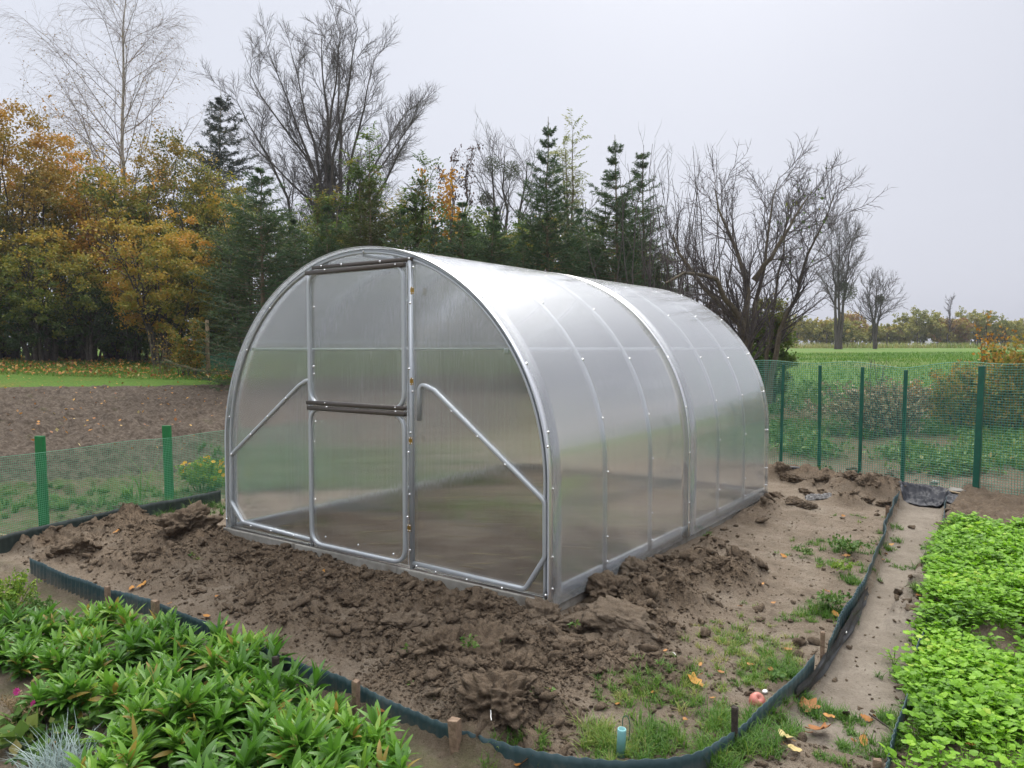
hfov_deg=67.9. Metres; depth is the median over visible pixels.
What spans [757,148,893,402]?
apple tree
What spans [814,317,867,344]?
hedge bush
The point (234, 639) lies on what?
leafy plant
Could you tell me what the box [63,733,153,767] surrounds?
leafy plant
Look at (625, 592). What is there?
soil clod
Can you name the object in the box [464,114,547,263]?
bare tree
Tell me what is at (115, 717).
leafy plant
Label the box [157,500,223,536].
soil clod
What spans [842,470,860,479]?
soil clod
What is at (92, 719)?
plant
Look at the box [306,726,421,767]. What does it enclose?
leafy plant
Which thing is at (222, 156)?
spruce tree
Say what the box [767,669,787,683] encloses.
weed
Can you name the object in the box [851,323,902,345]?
hedge bush
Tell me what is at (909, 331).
hedge bush
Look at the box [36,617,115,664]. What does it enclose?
leafy plant
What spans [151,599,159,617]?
wooden stake
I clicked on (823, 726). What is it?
fallen leaf
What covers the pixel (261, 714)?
leafy plant
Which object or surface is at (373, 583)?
soil clod
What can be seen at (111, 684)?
leafy plant
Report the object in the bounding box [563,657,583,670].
soil clod
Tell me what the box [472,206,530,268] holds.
spruce tree
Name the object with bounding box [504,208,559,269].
acacia tree
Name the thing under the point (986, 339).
leafy shrub
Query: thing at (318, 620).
soil clod
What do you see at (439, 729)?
garden edging
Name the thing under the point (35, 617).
leafy plant
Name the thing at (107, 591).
wooden stake
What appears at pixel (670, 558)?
soil clod
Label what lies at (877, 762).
wooden stake
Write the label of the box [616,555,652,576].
soil clod
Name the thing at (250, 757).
leafy plant
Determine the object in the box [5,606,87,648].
leafy plant
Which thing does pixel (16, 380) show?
lawn
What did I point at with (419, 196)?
bare tree
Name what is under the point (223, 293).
spruce tree
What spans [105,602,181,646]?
leafy plant
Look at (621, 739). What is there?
plastic pipe
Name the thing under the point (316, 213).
acacia tree
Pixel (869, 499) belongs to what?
soil clod
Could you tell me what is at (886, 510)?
wooden stake
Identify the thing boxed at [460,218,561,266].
leafy tree
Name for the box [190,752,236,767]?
leafy plant
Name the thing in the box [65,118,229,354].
autumn tree
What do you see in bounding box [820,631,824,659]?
wooden stake
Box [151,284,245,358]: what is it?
undergrowth bush
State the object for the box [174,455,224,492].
marigold
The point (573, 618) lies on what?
soil clod
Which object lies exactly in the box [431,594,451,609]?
soil clod
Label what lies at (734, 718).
wooden stake
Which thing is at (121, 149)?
birch tree
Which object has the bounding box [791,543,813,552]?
weed
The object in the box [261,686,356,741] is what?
leafy plant
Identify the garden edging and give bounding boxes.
[29,558,151,614]
[160,604,280,656]
[282,655,814,767]
[827,491,899,652]
[885,693,907,767]
[916,497,946,652]
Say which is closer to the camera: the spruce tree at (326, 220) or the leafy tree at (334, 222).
the spruce tree at (326, 220)
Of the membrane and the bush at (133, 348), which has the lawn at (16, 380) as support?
the bush at (133, 348)
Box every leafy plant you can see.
[0,599,62,639]
[0,622,38,672]
[1,637,60,681]
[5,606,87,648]
[16,666,98,727]
[26,642,100,683]
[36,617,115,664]
[42,646,133,688]
[62,595,123,630]
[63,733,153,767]
[73,662,176,727]
[81,688,193,767]
[82,624,158,676]
[92,651,194,722]
[98,670,210,734]
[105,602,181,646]
[118,713,228,767]
[133,607,200,659]
[140,611,238,676]
[144,666,257,749]
[162,655,291,731]
[171,723,281,767]
[179,632,263,684]
[184,679,325,751]
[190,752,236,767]
[212,621,287,669]
[215,635,295,680]
[241,656,331,730]
[254,705,362,767]
[257,760,301,767]
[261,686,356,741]
[266,702,364,767]
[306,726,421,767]
[312,700,403,767]
[331,690,351,706]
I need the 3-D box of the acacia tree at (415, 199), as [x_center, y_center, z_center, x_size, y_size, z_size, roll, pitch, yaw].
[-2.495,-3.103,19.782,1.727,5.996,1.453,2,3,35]
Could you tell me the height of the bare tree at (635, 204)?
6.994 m
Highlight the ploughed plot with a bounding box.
[0,384,229,481]
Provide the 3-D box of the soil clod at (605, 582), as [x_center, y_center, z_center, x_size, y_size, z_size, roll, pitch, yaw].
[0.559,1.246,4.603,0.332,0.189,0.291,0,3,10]
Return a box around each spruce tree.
[156,166,319,390]
[175,93,287,354]
[191,240,254,365]
[242,218,319,334]
[254,281,283,315]
[291,205,347,271]
[324,178,406,252]
[378,208,426,252]
[421,219,459,255]
[434,201,488,261]
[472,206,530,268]
[505,119,598,276]
[506,234,540,270]
[550,208,602,276]
[565,140,655,285]
[572,240,614,280]
[609,151,676,287]
[655,259,688,291]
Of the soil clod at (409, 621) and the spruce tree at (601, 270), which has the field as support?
the spruce tree at (601, 270)
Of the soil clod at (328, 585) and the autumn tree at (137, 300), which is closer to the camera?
the soil clod at (328, 585)
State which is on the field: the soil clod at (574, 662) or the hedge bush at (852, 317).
the hedge bush at (852, 317)
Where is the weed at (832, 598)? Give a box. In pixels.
[813,589,851,608]
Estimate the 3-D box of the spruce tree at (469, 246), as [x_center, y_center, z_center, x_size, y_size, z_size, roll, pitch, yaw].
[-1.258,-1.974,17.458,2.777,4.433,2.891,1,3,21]
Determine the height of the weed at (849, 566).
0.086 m
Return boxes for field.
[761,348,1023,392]
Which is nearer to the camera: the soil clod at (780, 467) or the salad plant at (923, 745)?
the salad plant at (923, 745)
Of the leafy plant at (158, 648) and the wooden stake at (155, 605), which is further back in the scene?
the wooden stake at (155, 605)
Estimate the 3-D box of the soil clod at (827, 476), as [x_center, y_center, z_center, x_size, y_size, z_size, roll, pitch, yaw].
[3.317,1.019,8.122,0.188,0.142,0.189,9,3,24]
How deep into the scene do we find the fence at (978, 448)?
8.44 m
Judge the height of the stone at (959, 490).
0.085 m
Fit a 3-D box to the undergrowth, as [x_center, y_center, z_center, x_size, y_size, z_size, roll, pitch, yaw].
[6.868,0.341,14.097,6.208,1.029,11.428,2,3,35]
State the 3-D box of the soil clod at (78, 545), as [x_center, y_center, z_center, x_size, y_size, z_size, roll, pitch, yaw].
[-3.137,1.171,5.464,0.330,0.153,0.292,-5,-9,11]
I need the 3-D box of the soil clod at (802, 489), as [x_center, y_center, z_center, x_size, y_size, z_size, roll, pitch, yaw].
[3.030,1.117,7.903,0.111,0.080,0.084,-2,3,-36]
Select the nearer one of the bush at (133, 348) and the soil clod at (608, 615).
the soil clod at (608, 615)
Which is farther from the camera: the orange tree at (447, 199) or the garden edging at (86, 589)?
the orange tree at (447, 199)
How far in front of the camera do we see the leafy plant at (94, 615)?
4.07 m
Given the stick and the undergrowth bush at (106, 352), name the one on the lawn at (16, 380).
the undergrowth bush at (106, 352)
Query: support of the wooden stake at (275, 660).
on the ground at (430, 750)
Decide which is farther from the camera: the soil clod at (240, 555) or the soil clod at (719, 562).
the soil clod at (240, 555)
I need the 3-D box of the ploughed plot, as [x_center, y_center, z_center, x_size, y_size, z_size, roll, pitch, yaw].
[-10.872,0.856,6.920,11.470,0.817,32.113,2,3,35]
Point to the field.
(867, 350)
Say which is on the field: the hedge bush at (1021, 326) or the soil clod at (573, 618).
the hedge bush at (1021, 326)
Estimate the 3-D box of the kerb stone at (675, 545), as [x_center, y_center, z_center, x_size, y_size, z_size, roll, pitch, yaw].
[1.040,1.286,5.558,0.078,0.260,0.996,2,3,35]
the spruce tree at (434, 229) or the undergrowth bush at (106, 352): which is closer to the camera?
the spruce tree at (434, 229)
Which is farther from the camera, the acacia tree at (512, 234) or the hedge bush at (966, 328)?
the hedge bush at (966, 328)
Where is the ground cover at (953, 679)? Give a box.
[878,511,1023,767]
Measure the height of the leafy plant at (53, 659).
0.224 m
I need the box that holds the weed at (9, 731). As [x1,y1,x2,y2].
[0,698,42,756]
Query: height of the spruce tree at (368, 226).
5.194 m
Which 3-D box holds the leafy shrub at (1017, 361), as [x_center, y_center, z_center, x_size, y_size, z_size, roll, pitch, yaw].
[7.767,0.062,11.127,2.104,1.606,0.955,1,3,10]
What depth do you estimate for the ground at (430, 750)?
4.58 m
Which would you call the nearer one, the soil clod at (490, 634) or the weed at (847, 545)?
the soil clod at (490, 634)
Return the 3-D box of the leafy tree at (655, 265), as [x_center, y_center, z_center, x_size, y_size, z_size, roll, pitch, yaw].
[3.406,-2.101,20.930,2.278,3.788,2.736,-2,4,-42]
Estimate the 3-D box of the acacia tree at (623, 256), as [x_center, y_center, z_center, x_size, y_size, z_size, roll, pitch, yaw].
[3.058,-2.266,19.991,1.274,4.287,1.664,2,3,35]
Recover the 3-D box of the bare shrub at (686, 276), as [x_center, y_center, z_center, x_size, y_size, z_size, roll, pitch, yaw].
[3.744,-2.170,14.756,2.158,5.367,2.204,2,3,35]
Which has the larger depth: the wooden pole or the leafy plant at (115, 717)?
the wooden pole
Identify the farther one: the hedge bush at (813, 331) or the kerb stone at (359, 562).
the hedge bush at (813, 331)
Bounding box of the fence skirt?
[0,490,220,553]
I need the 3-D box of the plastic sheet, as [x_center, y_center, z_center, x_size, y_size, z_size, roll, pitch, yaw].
[4.278,1.117,7.841,0.521,0.188,0.738,1,3,15]
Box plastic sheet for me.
[899,481,957,506]
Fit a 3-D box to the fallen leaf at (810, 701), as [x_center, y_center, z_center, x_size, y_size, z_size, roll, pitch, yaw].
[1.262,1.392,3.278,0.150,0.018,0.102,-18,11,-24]
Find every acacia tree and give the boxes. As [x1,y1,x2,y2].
[295,184,359,257]
[333,121,391,246]
[356,186,411,246]
[387,150,445,252]
[441,204,489,259]
[487,222,532,265]
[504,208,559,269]
[546,107,591,245]
[553,215,606,274]
[602,215,651,283]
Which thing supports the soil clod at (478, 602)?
on the ground at (430, 750)
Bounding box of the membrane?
[796,587,868,701]
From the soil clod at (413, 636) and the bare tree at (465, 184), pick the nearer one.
the soil clod at (413, 636)
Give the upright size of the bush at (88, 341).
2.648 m
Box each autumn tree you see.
[0,95,96,358]
[0,132,121,357]
[0,218,38,340]
[0,225,112,361]
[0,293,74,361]
[42,140,183,358]
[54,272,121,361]
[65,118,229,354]
[67,207,237,365]
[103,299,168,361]
[141,160,259,358]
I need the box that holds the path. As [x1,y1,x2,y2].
[783,494,943,762]
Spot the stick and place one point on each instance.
(874, 717)
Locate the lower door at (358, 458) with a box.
[307,406,412,564]
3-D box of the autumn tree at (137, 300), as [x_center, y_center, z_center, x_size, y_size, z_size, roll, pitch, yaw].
[-9.760,-2.670,21.230,3.615,4.575,3.398,0,3,10]
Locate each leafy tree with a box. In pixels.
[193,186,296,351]
[259,206,343,304]
[293,210,367,248]
[378,221,423,251]
[384,203,467,255]
[423,206,509,262]
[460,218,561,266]
[515,212,588,270]
[582,220,652,280]
[606,240,695,288]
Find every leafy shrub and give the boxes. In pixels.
[923,358,997,431]
[968,334,1023,429]
[972,311,1016,416]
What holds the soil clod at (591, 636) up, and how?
on the ground at (430, 750)
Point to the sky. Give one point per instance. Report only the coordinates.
(928, 95)
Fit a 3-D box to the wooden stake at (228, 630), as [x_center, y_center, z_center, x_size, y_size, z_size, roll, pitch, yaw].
[-1.409,1.316,3.769,0.034,0.222,0.026,2,3,35]
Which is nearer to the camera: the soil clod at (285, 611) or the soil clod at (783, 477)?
the soil clod at (285, 611)
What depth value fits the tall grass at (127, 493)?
7.52 m
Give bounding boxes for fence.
[0,425,224,534]
[755,360,1023,494]
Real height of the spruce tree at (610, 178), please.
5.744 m
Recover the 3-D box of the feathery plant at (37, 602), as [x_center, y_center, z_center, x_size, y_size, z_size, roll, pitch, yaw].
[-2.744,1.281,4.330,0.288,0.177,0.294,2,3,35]
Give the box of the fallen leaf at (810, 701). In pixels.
[799,697,820,711]
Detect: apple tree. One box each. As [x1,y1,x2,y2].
[652,126,854,360]
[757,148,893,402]
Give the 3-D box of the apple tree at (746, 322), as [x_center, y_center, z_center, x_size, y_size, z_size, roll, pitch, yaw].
[3.733,-1.911,13.517,3.936,5.279,2.471,-1,3,-16]
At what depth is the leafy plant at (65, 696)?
3.14 m
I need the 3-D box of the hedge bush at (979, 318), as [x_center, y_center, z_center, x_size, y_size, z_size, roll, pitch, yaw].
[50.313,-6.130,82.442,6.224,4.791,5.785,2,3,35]
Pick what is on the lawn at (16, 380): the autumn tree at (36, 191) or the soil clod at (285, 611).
the autumn tree at (36, 191)
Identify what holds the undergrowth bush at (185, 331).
on the lawn at (16, 380)
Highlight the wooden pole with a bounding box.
[205,320,209,374]
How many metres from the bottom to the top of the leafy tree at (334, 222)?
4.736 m
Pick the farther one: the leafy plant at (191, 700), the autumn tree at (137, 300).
the autumn tree at (137, 300)
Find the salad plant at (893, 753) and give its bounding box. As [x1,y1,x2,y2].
[878,739,936,767]
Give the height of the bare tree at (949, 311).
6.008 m
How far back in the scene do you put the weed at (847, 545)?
5.53 m
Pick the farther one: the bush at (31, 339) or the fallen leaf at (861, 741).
the bush at (31, 339)
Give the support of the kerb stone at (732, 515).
on the ground at (430, 750)
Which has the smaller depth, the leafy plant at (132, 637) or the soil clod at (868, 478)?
the leafy plant at (132, 637)
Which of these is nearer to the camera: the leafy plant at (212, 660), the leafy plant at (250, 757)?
the leafy plant at (250, 757)
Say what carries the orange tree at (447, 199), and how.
on the lawn at (16, 380)
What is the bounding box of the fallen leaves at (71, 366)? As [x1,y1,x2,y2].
[0,355,234,447]
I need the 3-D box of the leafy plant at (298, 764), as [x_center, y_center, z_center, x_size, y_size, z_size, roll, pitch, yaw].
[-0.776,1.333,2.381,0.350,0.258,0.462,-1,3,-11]
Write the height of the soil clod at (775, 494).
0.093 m
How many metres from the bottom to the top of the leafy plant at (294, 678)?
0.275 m
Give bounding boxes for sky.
[0,0,1023,347]
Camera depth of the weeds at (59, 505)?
7.31 m
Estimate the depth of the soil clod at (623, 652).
3.64 m
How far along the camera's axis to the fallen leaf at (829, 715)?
3.21 m
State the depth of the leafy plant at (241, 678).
3.17 m
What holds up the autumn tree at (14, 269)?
on the lawn at (16, 380)
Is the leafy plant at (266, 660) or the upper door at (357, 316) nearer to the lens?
the leafy plant at (266, 660)
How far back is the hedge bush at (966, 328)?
80.13 m
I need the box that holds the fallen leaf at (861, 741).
[859,730,867,744]
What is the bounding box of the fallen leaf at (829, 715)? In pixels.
[822,713,834,717]
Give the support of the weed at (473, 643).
on the ground at (430, 750)
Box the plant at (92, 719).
[4,710,102,765]
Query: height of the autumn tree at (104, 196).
6.803 m
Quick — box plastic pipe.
[616,726,625,758]
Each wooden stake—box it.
[104,586,110,605]
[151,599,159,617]
[223,626,231,642]
[272,656,278,673]
[351,678,359,716]
[447,716,461,754]
[731,705,738,744]
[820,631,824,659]
[873,758,881,767]
[885,506,888,521]
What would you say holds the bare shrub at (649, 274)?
on the ground at (430, 750)
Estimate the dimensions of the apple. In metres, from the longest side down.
0.067 x 0.067 x 0.054 m
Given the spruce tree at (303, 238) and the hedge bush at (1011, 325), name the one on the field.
the hedge bush at (1011, 325)
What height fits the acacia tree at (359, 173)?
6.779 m
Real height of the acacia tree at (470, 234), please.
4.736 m
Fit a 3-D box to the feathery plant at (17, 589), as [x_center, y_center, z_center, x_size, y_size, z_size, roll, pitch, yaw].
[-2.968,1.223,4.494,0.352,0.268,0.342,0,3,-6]
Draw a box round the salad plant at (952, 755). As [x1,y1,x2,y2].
[904,733,974,767]
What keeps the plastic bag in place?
on the ground at (430, 750)
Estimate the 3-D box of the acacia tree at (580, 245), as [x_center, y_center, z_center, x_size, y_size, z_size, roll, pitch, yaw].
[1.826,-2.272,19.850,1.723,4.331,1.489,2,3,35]
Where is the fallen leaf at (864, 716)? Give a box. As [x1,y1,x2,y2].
[858,714,872,721]
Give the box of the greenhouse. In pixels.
[224,246,768,604]
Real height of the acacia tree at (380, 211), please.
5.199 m
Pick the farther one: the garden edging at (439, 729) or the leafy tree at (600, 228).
the leafy tree at (600, 228)
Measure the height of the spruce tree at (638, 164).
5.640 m
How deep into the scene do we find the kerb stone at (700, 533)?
6.27 m
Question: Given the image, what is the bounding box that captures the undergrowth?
[768,374,1023,475]
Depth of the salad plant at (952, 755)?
2.71 m
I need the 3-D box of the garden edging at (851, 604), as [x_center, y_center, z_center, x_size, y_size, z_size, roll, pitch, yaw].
[2.715,1.239,5.656,0.071,0.176,4.506,2,3,31]
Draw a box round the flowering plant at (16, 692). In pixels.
[0,687,57,724]
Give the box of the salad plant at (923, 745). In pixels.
[901,739,944,763]
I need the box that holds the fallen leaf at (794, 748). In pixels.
[783,742,801,751]
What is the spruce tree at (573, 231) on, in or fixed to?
on the field
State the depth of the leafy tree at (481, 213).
21.32 m
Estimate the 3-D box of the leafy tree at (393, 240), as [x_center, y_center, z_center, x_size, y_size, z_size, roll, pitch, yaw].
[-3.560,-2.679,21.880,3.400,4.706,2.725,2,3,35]
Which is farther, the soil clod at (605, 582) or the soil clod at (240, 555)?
the soil clod at (240, 555)
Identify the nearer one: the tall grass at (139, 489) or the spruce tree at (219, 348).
the tall grass at (139, 489)
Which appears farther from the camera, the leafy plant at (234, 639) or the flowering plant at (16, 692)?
the leafy plant at (234, 639)
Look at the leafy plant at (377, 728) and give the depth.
2.81 m
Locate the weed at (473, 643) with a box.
[460,634,500,647]
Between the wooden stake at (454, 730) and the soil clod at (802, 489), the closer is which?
the wooden stake at (454, 730)
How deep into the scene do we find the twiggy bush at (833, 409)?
13.03 m
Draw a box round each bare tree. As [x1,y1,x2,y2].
[191,0,446,267]
[396,168,435,250]
[430,144,483,229]
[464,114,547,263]
[514,162,588,240]
[569,181,630,247]
[613,189,675,267]
[809,193,872,348]
[848,265,910,348]
[943,292,957,343]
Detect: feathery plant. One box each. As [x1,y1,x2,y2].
[0,567,42,612]
[0,595,16,626]
[3,591,55,622]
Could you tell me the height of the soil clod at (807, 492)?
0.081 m
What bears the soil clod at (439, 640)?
on the ground at (430, 750)
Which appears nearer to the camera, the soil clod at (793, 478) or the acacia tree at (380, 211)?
the soil clod at (793, 478)
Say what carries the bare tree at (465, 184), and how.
on the lawn at (16, 380)
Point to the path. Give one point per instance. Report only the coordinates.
(854, 690)
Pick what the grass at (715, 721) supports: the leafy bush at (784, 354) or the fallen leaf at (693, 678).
the fallen leaf at (693, 678)
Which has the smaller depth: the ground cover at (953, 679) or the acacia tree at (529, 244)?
the ground cover at (953, 679)
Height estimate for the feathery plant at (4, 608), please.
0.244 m
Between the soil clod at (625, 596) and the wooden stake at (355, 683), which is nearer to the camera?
the wooden stake at (355, 683)
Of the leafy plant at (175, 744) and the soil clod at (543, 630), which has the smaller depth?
the leafy plant at (175, 744)
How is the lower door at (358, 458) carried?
in the greenhouse
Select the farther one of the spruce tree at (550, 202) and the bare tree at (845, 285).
the bare tree at (845, 285)
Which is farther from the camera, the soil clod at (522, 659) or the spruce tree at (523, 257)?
the spruce tree at (523, 257)
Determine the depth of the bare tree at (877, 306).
63.66 m
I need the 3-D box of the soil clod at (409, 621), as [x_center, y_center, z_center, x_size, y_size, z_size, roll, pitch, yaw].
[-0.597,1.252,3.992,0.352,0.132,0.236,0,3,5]
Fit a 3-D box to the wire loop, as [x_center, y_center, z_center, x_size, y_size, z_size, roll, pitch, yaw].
[0.425,1.277,2.827,0.034,0.095,0.011,2,3,35]
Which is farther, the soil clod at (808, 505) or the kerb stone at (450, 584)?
the soil clod at (808, 505)
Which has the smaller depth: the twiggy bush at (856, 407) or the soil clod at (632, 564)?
the soil clod at (632, 564)
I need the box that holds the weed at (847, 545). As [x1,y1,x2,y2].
[826,533,874,551]
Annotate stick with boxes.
[869,713,892,730]
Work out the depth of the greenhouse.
5.04 m
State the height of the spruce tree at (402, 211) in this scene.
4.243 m
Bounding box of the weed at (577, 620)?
[567,619,580,627]
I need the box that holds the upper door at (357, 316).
[305,262,413,410]
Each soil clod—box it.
[50,536,102,555]
[131,544,162,561]
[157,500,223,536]
[228,546,255,560]
[242,558,252,564]
[260,564,299,579]
[280,606,298,615]
[309,615,324,627]
[310,579,336,593]
[325,569,347,577]
[336,593,366,607]
[368,581,379,587]
[379,611,431,631]
[399,632,420,640]
[405,605,412,611]
[412,624,463,663]
[427,598,435,605]
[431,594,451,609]
[458,671,537,736]
[459,618,518,658]
[463,594,500,613]
[494,647,538,675]
[517,624,561,638]
[523,596,564,623]
[547,635,582,657]
[553,611,589,633]
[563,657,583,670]
[580,569,626,603]
[581,594,659,641]
[582,632,605,640]
[606,648,629,657]
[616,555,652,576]
[616,590,630,598]
[620,594,635,601]
[662,555,681,561]
[703,555,729,569]
[725,547,742,556]
[768,491,783,498]
[775,461,792,473]
[779,472,789,480]
[785,496,803,504]
[786,474,804,482]
[798,487,807,492]
[802,500,818,509]
[803,490,814,494]
[813,473,830,482]
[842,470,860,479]
[855,472,880,487]
[862,496,874,503]
[875,499,891,506]
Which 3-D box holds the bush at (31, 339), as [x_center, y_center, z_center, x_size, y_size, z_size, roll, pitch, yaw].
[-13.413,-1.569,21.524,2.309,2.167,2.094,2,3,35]
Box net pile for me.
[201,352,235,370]
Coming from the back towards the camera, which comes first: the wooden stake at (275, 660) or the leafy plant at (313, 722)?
the wooden stake at (275, 660)
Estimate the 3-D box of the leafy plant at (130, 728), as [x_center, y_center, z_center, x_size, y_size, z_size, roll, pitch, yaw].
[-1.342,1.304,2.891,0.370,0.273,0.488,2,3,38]
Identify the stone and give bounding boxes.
[223,527,297,548]
[295,542,403,572]
[397,565,546,605]
[559,592,587,610]
[643,539,685,560]
[686,516,729,542]
[730,501,757,518]
[946,487,964,493]
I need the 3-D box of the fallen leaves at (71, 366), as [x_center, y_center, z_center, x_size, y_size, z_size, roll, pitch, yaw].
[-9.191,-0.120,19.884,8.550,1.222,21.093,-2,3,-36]
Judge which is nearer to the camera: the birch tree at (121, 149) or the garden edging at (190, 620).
the garden edging at (190, 620)
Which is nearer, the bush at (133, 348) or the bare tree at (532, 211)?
the bush at (133, 348)
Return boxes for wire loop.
[622,716,629,739]
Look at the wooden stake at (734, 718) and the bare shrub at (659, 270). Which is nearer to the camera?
the wooden stake at (734, 718)
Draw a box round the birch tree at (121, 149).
[1,0,229,277]
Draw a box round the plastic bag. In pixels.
[805,492,831,500]
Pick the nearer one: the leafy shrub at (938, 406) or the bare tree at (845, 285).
the leafy shrub at (938, 406)
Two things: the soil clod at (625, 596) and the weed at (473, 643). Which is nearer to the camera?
the weed at (473, 643)
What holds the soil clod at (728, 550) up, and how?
on the ground at (430, 750)
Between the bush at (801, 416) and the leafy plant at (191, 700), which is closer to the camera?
the leafy plant at (191, 700)
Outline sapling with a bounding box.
[145,332,178,373]
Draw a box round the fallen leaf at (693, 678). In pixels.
[688,672,702,686]
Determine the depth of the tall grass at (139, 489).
7.65 m
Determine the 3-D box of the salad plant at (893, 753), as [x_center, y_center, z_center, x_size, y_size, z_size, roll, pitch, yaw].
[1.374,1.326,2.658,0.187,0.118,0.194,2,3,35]
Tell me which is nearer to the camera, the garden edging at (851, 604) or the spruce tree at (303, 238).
the garden edging at (851, 604)
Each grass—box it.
[108,481,135,499]
[113,451,178,500]
[193,463,1022,767]
[753,340,1023,347]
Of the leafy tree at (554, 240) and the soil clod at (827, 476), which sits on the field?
the leafy tree at (554, 240)
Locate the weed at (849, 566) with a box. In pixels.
[829,557,858,570]
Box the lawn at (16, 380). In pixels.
[0,348,233,386]
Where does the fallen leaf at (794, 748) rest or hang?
on the ground at (430, 750)
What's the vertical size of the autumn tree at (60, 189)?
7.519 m
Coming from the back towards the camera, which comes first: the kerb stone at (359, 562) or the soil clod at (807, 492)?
the soil clod at (807, 492)
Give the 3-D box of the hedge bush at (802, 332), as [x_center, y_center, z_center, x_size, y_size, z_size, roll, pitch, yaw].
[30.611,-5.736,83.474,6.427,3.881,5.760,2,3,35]
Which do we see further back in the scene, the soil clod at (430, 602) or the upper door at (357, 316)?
the upper door at (357, 316)
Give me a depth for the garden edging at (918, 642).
3.91 m
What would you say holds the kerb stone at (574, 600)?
on the ground at (430, 750)
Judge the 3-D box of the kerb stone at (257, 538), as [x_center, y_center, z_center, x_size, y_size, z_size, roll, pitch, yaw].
[-1.904,1.273,5.803,0.866,0.260,0.097,2,3,35]
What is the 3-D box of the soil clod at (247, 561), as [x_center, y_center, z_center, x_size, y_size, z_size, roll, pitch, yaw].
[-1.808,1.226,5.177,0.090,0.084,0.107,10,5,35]
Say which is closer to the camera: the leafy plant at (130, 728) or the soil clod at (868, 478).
the leafy plant at (130, 728)
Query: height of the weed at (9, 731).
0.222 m
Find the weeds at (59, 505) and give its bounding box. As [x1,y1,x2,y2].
[0,441,225,518]
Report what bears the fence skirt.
on the ground at (430, 750)
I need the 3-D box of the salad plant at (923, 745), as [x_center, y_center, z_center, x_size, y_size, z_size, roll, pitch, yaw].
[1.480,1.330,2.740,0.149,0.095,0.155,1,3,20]
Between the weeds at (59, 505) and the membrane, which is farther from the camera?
the weeds at (59, 505)
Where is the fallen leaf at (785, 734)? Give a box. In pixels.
[778,728,793,740]
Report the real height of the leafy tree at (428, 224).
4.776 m
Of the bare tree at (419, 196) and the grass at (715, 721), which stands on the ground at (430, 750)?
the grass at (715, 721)
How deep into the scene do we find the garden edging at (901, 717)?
2.87 m
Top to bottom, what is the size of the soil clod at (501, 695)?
0.217 m
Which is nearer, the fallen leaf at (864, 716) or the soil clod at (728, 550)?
the fallen leaf at (864, 716)
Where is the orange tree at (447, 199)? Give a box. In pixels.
[411,167,466,252]
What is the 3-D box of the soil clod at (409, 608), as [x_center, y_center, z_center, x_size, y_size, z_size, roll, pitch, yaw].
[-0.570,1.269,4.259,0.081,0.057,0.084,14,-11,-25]
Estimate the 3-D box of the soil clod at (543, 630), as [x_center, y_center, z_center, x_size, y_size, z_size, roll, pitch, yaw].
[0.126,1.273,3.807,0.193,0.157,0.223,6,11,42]
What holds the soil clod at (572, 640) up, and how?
on the ground at (430, 750)
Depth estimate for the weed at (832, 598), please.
4.39 m
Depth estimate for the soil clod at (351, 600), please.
4.37 m
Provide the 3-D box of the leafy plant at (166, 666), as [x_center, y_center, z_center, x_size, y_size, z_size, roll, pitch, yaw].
[-1.585,1.317,3.295,0.403,0.214,0.423,0,3,-3]
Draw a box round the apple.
[749,692,764,706]
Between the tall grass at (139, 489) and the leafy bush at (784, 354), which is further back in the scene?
the leafy bush at (784, 354)
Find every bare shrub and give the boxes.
[565,121,723,300]
[630,219,681,289]
[643,129,748,322]
[866,358,888,435]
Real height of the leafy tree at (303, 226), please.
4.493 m
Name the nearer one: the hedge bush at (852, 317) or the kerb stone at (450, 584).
the kerb stone at (450, 584)
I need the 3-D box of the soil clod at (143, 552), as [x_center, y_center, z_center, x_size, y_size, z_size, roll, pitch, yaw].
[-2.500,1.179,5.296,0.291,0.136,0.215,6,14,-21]
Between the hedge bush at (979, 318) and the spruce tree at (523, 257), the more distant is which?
the hedge bush at (979, 318)
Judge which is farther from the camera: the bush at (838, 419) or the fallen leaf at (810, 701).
the bush at (838, 419)
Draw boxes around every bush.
[58,290,108,359]
[97,303,145,359]
[130,285,191,358]
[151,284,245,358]
[698,300,737,330]
[750,293,800,405]
[763,315,817,345]
[769,404,849,424]
[776,399,851,420]
[788,409,870,437]
[792,316,843,344]
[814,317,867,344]
[822,376,957,437]
[844,310,868,343]
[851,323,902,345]
[881,322,923,344]
[892,305,944,343]
[907,380,936,420]
[921,316,960,344]
[946,318,976,344]
[955,306,1008,345]
[976,318,1023,344]
[1011,319,1023,342]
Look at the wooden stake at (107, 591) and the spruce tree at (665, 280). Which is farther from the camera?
the spruce tree at (665, 280)
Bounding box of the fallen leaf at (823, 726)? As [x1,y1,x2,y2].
[804,722,830,732]
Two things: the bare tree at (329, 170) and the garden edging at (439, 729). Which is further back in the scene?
the bare tree at (329, 170)
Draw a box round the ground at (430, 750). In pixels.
[0,400,1023,767]
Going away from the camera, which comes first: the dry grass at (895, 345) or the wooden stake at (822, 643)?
the wooden stake at (822, 643)

